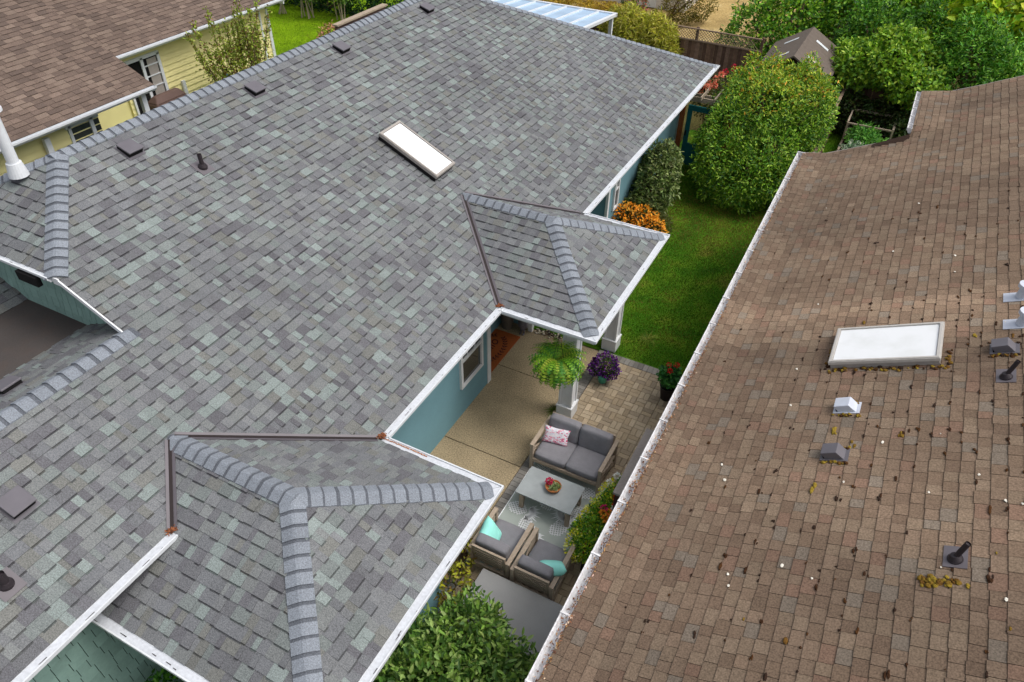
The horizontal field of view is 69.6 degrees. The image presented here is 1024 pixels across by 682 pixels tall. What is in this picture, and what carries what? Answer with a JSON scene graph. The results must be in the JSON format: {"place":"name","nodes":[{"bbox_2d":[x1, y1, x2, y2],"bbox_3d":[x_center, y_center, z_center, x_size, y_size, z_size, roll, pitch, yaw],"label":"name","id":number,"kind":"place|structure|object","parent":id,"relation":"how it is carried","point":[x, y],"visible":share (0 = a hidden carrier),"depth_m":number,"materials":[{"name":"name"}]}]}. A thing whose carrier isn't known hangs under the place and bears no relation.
{"place":"outdoors","nodes":[
{"label":"outdoors","id":0,"kind":"place"},
{"bbox_2d":[267,0,403,55],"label":"lawn","id":1,"kind":"structure","parent":0,"point":[280,47],"depth_m":32.49,"materials":[{"name":"green plant"}]},
{"bbox_2d":[0,0,284,175],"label":"house","id":2,"kind":"structure","parent":1,"relation":"on","point":[73,71],"depth_m":19.53,"materials":[{"name":"yellow"}]},
{"bbox_2d":[67,114,102,143],"bbox_3d":[-10.902,-5.040,19.106,0.090,1.480,0.900,19,43,20],"label":"window","id":3,"kind":"structure","parent":2,"relation":"in","point":[91,122],"depth_m":18.78,"materials":[{"name":"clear glass"}]},
{"bbox_2d":[124,50,168,114],"bbox_3d":[-11.391,-7.816,23.181,0.140,2.250,1.350,19,43,20],"label":"window","id":4,"kind":"structure","parent":2,"relation":"in","point":[149,65],"depth_m":22.94,"materials":[{"name":"white metal"}]},
{"bbox_2d":[148,87,186,109],"bbox_3d":[-10.913,-7.387,23.535,0.692,1.150,1.392,19,43,20],"label":"covered grill","id":5,"kind":"object","parent":1,"relation":"on","point":[163,98],"visible":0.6,"depth_m":23.06,"materials":[{"name":"brown fabric"}]},
{"bbox_2d":[183,0,274,86],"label":"sapling tree","id":6,"kind":"object","parent":1,"relation":"on","point":[252,43],"visible":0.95,"depth_m":23.36,"materials":[{"name":"green plant"}]},
{"bbox_2d":[279,4,286,13],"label":"garden shrub","id":7,"kind":"object","parent":1,"relation":"on","point":[283,10],"visible":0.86,"depth_m":33.39,"materials":[{"name":"green plant"}]},
{"bbox_2d":[300,0,320,18],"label":"garden shrub","id":8,"kind":"object","parent":1,"relation":"on","point":[308,13],"visible":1,"depth_m":32.87,"materials":[{"name":"green plant"}]},
{"bbox_2d":[316,19,334,37],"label":"flower shrub","id":9,"kind":"object","parent":1,"relation":"on","point":[329,27],"visible":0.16,"depth_m":29.04,"materials":[{"name":"yellow plant"}]},
{"bbox_2d":[277,0,404,15],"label":"hedge","id":10,"kind":"object","parent":1,"relation":"on","point":[323,6],"visible":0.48,"depth_m":33.20,"materials":[{"name":"green plant"}]},
{"bbox_2d":[332,0,351,19],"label":"garden shrub","id":11,"kind":"object","parent":1,"relation":"on","point":[340,8],"visible":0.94,"depth_m":32.37,"materials":[{"name":"green plant"}]},
{"bbox_2d":[430,323,597,583],"bbox_3d":[-0.717,1.710,13.687,2.300,0.050,6.550,19,43,20],"label":"patio concrete","id":12,"kind":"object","parent":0,"point":[492,432],"visible":0.3,"depth_m":13.93,"materials":[{"name":"beige concrete"}]},
{"bbox_2d":[0,0,719,681],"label":"house","id":13,"kind":"structure","parent":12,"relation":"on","point":[248,314],"depth_m":10.38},
{"bbox_2d":[164,303,504,535],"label":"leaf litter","id":14,"kind":"object","parent":13,"relation":"on","point":[171,530],"visible":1,"depth_m":9.90,"materials":[{"name":"brown plant"}]},
{"bbox_2d":[459,335,483,389],"bbox_3d":[-0.750,0.193,13.441,0.070,1.240,0.800,19,43,20],"label":"window","id":15,"kind":"structure","parent":13,"relation":"in","point":[472,361],"depth_m":13.61,"materials":[{"name":"white glass"}]},
{"bbox_2d":[527,334,585,390],"bbox_3d":[0.773,0.257,12.361,1.030,0.964,1.002,19,43,20],"label":"hanging fern","id":16,"kind":"object","parent":13,"relation":"hanging from","point":[559,364],"visible":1,"depth_m":12.25,"materials":[{"name":"green plant"}]},
{"bbox_2d":[611,179,620,210],"bbox_3d":[2.629,-3.841,18.566,0.070,1.130,0.330,19,43,20],"label":"window","id":17,"kind":"structure","parent":13,"relation":"in","point":[616,190],"depth_m":18.68,"materials":[{"name":"white glass"}]},
{"bbox_2d":[491,329,519,371],"bbox_3d":[-0.501,0.151,15.518,0.850,0.018,1.310,19,43,20],"label":"doormat","id":18,"kind":"object","parent":12,"relation":"on","point":[503,343],"visible":0.52,"depth_m":15.61,"materials":[{"name":"orange fabric"}]},
{"bbox_2d":[501,314,513,329],"bbox_3d":[-0.096,-0.580,15.894,0.350,0.680,0.350,19,43,20],"label":"tall planter","id":19,"kind":"object","parent":12,"relation":"on","point":[507,322],"visible":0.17,"depth_m":15.90,"materials":[{"name":"grey stone"}]},
{"bbox_2d":[518,320,527,334],"bbox_3d":[0.225,-0.367,15.766,0.210,0.525,0.208,-17,43,-20],"label":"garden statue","id":20,"kind":"object","parent":12,"relation":"on","point":[522,325],"visible":0.58,"depth_m":15.73,"materials":[{"name":"stone"}]},
{"bbox_2d":[528,323,533,331],"bbox_3d":[0.408,-0.442,15.832,0.120,0.560,0.110,19,43,20],"label":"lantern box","id":21,"kind":"object","parent":12,"relation":"on","point":[530,327],"visible":0.21,"depth_m":15.92,"materials":[{"name":"white"}]},
{"bbox_2d":[534,328,562,339],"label":"pebbles","id":22,"kind":"object","parent":12,"relation":"on","point":[546,333],"visible":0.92,"depth_m":15.89,"materials":[{"name":"grey gravel"}]},
{"bbox_2d":[433,350,668,662],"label":"patio pavers","id":23,"kind":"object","parent":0,"point":[627,406],"visible":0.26,"depth_m":14.11,"materials":[{"name":"stone"}]},
{"bbox_2d":[434,538,476,607],"bbox_3d":[-0.815,3.411,10.943,0.609,0.876,1.261,8,40,8],"label":"shrub","id":24,"kind":"object","parent":23,"relation":"on","point":[458,566],"visible":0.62,"depth_m":10.84,"materials":[{"name":"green plant"}]},
{"bbox_2d":[462,568,562,659],"bbox_3d":[0.102,4.042,10.491,1.670,0.450,0.890,19,43,20],"label":"storage box","id":25,"kind":"object","parent":23,"relation":"on","point":[536,615],"visible":0.26,"depth_m":10.46,"materials":[{"name":"grey plastic"}]},
{"bbox_2d":[480,462,607,592],"bbox_3d":[0.523,2.962,12.144,1.400,0.011,2.380,19,43,20],"label":"rug","id":26,"kind":"object","parent":23,"relation":"on","point":[548,521],"visible":0.25,"depth_m":12.23,"materials":[{"name":"grey fabric"}]},
{"bbox_2d":[468,507,533,579],"bbox_3d":[-0.163,3.107,11.307,0.700,0.819,0.848,19,43,20],"label":"armchair","id":27,"kind":"object","parent":26,"relation":"on","point":[501,553],"visible":0.88,"depth_m":11.06,"materials":[{"name":"grey fabric"}]},
{"bbox_2d":[479,516,501,539],"bbox_3d":[-0.337,2.965,11.227,0.288,0.367,0.440,12,41,13],"label":"pillow","id":28,"kind":"object","parent":27,"relation":"on","point":[490,527],"visible":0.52,"depth_m":11.19,"materials":[{"name":"teal fabric"}]},
{"bbox_2d":[510,527,575,600],"bbox_3d":[0.466,3.352,11.024,0.700,0.819,0.848,19,43,20],"label":"armchair","id":29,"kind":"object","parent":26,"relation":"on","point":[533,571],"visible":0.89,"depth_m":10.82,"materials":[{"name":"grey fabric"}]},
{"bbox_2d":[540,560,566,575],"bbox_3d":[0.574,3.320,10.785,0.440,0.347,0.330,2,40,2],"label":"pillow","id":30,"kind":"object","parent":29,"relation":"on","point":[558,567],"visible":0.66,"depth_m":10.62,"materials":[{"name":"teal fabric"}]},
{"bbox_2d":[515,466,584,527],"bbox_3d":[0.630,2.601,12.258,0.990,0.408,0.620,19,43,20],"label":"coffee table","id":31,"kind":"object","parent":26,"relation":"on","point":[566,498],"visible":0.99,"depth_m":12.10,"materials":[{"name":"concrete"}]},
{"bbox_2d":[545,477,561,492],"bbox_3d":[0.666,2.361,12.082,0.304,0.184,0.270,19,43,20],"label":"bowl planter","id":32,"kind":"object","parent":31,"relation":"on","point":[552,485],"visible":1,"depth_m":12.07,"materials":[{"name":"ceramic"}]},
{"bbox_2d":[529,412,618,495],"bbox_3d":[1.075,1.901,12.790,1.330,0.819,0.808,19,43,20],"label":"loveseat","id":33,"kind":"object","parent":26,"relation":"on","point":[588,454],"visible":0.92,"depth_m":12.67,"materials":[{"name":"grey fabric"}]},
{"bbox_2d":[542,424,569,446],"bbox_3d":[0.771,1.656,12.864,0.460,0.255,0.199,13,41,15],"label":"pillow","id":34,"kind":"object","parent":33,"relation":"on","point":[556,435],"visible":1,"depth_m":12.81,"materials":[{"name":"pink fabric"}]},
{"bbox_2d":[563,472,621,570],"bbox_3d":[1.338,2.824,11.574,0.702,0.980,1.721,19,43,20],"label":"shrub","id":35,"kind":"object","parent":23,"relation":"on","point":[585,530],"visible":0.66,"depth_m":11.24,"materials":[{"name":"plant"}]},
{"bbox_2d":[587,350,621,383],"bbox_3d":[1.845,0.528,14.601,0.707,0.672,0.570,19,43,20],"label":"potted petunia","id":36,"kind":"object","parent":23,"relation":"on","point":[603,372],"visible":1,"depth_m":14.48,"materials":[{"name":"purple plant"}]},
{"bbox_2d":[612,428,653,510],"bbox_3d":[1.821,2.429,11.495,0.150,1.700,1.430,19,43,20],"label":"privacy screen","id":37,"kind":"object","parent":23,"relation":"on","point":[630,466],"visible":0.2,"depth_m":10.88,"materials":[{"name":"grey wood"}]},
{"bbox_2d":[656,362,682,401],"bbox_3d":[3.036,0.801,14.139,0.572,0.871,0.594,19,43,20],"label":"potted geranium","id":38,"kind":"object","parent":23,"relation":"on","point":[669,375],"visible":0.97,"depth_m":14.00,"materials":[{"name":"green plant"}]},
{"bbox_2d":[604,0,695,12],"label":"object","id":39,"kind":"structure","parent":0,"point":[654,3],"depth_m":34.75,"materials":[{"name":"plant"}]},
{"bbox_2d":[534,130,785,374],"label":"lawn","id":40,"kind":"structure","parent":0,"point":[638,357],"depth_m":17.50,"materials":[{"name":"green plant"}]},
{"bbox_2d":[636,330,660,347],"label":"grass tuft","id":41,"kind":"object","parent":40,"relation":"on","point":[647,336],"visible":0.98,"depth_m":15.81,"materials":[{"name":"green plant"}]},
{"bbox_2d":[624,137,684,223],"bbox_3d":[3.906,-4.326,19.654,1.461,1.956,2.360,19,43,20],"label":"rhododendron","id":42,"kind":"object","parent":40,"relation":"on","point":[655,194],"visible":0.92,"depth_m":19.26,"materials":[{"name":"green plant"}]},
{"bbox_2d":[647,213,673,233],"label":"shrub","id":43,"kind":"object","parent":40,"relation":"on","point":[669,223],"visible":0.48,"depth_m":19.06,"materials":[{"name":"green plant"}]},
{"bbox_2d":[675,87,746,166],"bbox_3d":[5.665,-6.103,21.465,1.900,2.240,0.900,19,43,20],"label":"pergola","id":44,"kind":"object","parent":40,"relation":"on","point":[704,98],"visible":0.38,"depth_m":20.98,"materials":[{"name":"brown wood"}]},
{"bbox_2d":[681,104,723,164],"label":"garden gate","id":45,"kind":"structure","parent":44,"relation":"attached to","point":[687,148],"depth_m":21.63,"materials":[{"name":"teal wood"}]},
{"bbox_2d":[690,63,746,137],"bbox_3d":[6.438,-7.335,22.895,1.216,2.377,3.723,25,45,26],"label":"climbing rose","id":46,"kind":"object","parent":40,"relation":"on","point":[717,80],"visible":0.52,"depth_m":21.99,"materials":[{"name":"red plant"}]},
{"bbox_2d":[687,46,843,216],"bbox_3d":[6.972,-5.907,20.421,3.618,3.493,5.114,19,43,20],"label":"hedge tree","id":47,"kind":"object","parent":40,"relation":"on","point":[760,133],"visible":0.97,"depth_m":19.66,"materials":[{"name":"green plant"}]},
{"bbox_2d":[525,75,1023,681],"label":"house","id":48,"kind":"structure","parent":40,"relation":"on","point":[829,487],"depth_m":8.71,"materials":[{"name":"brown tile"}]},
{"bbox_2d":[534,153,803,681],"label":"leaf litter","id":49,"kind":"object","parent":48,"relation":"on","point":[606,545],"visible":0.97,"depth_m":9.32,"materials":[{"name":"brown plant"}]},
{"bbox_2d":[552,0,809,89],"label":"ground","id":50,"kind":"structure","parent":0,"point":[717,19],"depth_m":33.73,"materials":[{"name":"plant"}]},
{"bbox_2d":[539,0,629,12],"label":"ornamental shrub","id":51,"kind":"object","parent":50,"relation":"on","point":[605,6],"visible":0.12,"depth_m":29.93,"materials":[{"name":"yellow plant"}]},
{"bbox_2d":[620,0,649,10],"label":"rose bush","id":52,"kind":"object","parent":50,"relation":"on","point":[644,1],"visible":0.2,"depth_m":31.87,"materials":[{"name":"green plant"}]},
{"bbox_2d":[658,0,719,24],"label":"shrub","id":53,"kind":"object","parent":50,"relation":"on","point":[694,15],"visible":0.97,"depth_m":32.65,"materials":[{"name":"brown plant"}]},
{"bbox_2d":[714,0,892,77],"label":"tree","id":54,"kind":"object","parent":50,"relation":"on","point":[770,10],"visible":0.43,"depth_m":26.12,"materials":[{"name":"green plant"}]},
{"bbox_2d":[422,2,1015,680],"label":"ground","id":55,"kind":"structure","parent":0,"point":[696,122],"depth_m":24.98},
{"bbox_2d":[144,668,183,681],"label":"shrub","id":56,"kind":"object","parent":55,"relation":"on","point":[158,674],"visible":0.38,"depth_m":9.00,"materials":[{"name":"green plant"}]},
{"bbox_2d":[332,3,387,30],"bbox_3d":[-5.670,-11.595,28.140,0.240,1.700,3.100,19,43,20],"label":"wood screen","id":57,"kind":"object","parent":55,"relation":"on","point":[359,16],"visible":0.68,"depth_m":27.52,"materials":[{"name":"beige wood"}]},
{"bbox_2d":[373,582,539,681],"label":"laurel bush","id":58,"kind":"object","parent":55,"relation":"on","point":[416,652],"visible":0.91,"depth_m":9.21,"materials":[{"name":"green plant"}]},
{"bbox_2d":[544,403,555,415],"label":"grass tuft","id":59,"kind":"object","parent":55,"relation":"on","point":[552,410],"visible":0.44,"depth_m":14.11,"materials":[{"name":"green plant"}]},
{"bbox_2d":[491,0,617,34],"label":"patio cover","id":60,"kind":"object","parent":55,"relation":"on","point":[589,18],"visible":0.4,"depth_m":25.78,"materials":[{"name":"white metal"}]},
{"bbox_2d":[594,0,685,54],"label":"ornamental shrub","id":61,"kind":"object","parent":55,"relation":"on","point":[652,24],"visible":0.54,"depth_m":26.35,"materials":[{"name":"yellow plant"}]},
{"bbox_2d":[590,23,764,94],"bbox_3d":[4.611,-11.169,27.779,9.421,1.970,0.156,20,43,21],"label":"fence","id":62,"kind":"object","parent":55,"relation":"on","point":[728,56],"visible":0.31,"depth_m":26.44,"materials":[{"name":"brown wood"}]},
{"bbox_2d":[749,27,836,139],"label":"shed","id":63,"kind":"structure","parent":55,"relation":"on","point":[797,47],"depth_m":23.48,"materials":[{"name":"brown wood"}]},
{"bbox_2d":[828,0,964,90],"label":"tree","id":64,"kind":"object","parent":55,"relation":"on","point":[874,12],"visible":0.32,"depth_m":24.12,"materials":[{"name":"green plant"}]},
{"bbox_2d":[783,0,1015,76],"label":"tree","id":65,"kind":"object","parent":55,"relation":"on","point":[916,3],"visible":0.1,"depth_m":26.67,"materials":[{"name":"green plant"}]},
{"bbox_2d":[926,1,1023,90],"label":"tree","id":66,"kind":"object","parent":55,"relation":"on","point":[982,73],"visible":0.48,"depth_m":21.68,"materials":[{"name":"green plant"}]},
{"bbox_2d":[929,0,1023,81],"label":"tree","id":67,"kind":"object","parent":55,"relation":"on","point":[956,6],"visible":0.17,"depth_m":22.67,"materials":[{"name":"green plant"}]},
{"bbox_2d":[815,124,843,152],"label":"lawn","id":68,"kind":"structure","parent":0,"point":[834,140],"depth_m":23.79,"materials":[{"name":"green plant"}]},
{"bbox_2d":[813,86,845,152],"bbox_3d":[9.007,-5.604,21.588,0.090,1.400,7.210,19,43,20],"label":"fence","id":69,"kind":"object","parent":68,"relation":"on","point":[839,98],"visible":0.18,"depth_m":22.90,"materials":[{"name":"brown wood"}]},
{"bbox_2d":[837,109,896,150],"bbox_3d":[10.714,-5.995,22.410,1.350,1.000,2.760,19,43,20],"label":"raised bed","id":70,"kind":"object","parent":68,"relation":"on","point":[849,123],"visible":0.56,"depth_m":22.64,"materials":[{"name":"brown wood"}]},
{"bbox_2d":[838,139,865,149],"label":"cabbage plants","id":71,"kind":"object","parent":70,"relation":"on","point":[851,144],"visible":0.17,"depth_m":21.87,"materials":[{"name":"green plant"}]},
{"bbox_2d":[843,120,888,145],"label":"vegetable plants","id":72,"kind":"object","parent":70,"relation":"in","point":[866,135],"visible":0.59,"depth_m":22.18,"materials":[{"name":"green plant"}]},
{"bbox_2d":[832,89,912,139],"bbox_3d":[11.341,-6.896,22.950,2.975,1.779,2.149,19,43,20],"label":"shrub","id":73,"kind":"object","parent":68,"relation":"on","point":[902,120],"visible":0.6,"depth_m":23.09,"materials":[{"name":"green plant"}]},
{"bbox_2d":[820,69,950,137],"bbox_3d":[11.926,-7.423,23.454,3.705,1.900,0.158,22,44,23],"label":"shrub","id":74,"kind":"object","parent":68,"relation":"on","point":[873,94],"visible":0.06,"depth_m":23.59,"materials":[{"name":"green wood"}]},
{"bbox_2d":[830,19,951,121],"bbox_3d":[11.682,-8.105,23.150,4.085,3.464,3.652,19,43,20],"label":"tree","id":75,"kind":"object","parent":68,"relation":"on","point":[906,64],"visible":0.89,"depth_m":22.55,"materials":[{"name":"green plant"}]},
{"label":"garden bed","id":76,"kind":"structure","parent":0,"visible":0},
{"bbox_2d":[611,201,668,232],"bbox_3d":[3.238,-3.053,18.909,1.738,0.852,1.399,19,43,20],"label":"yellow daisy clump","id":77,"kind":"object","parent":76,"relation":"on","point":[636,220],"visible":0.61,"depth_m":18.82,"materials":[{"name":"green plant"}]}
]}

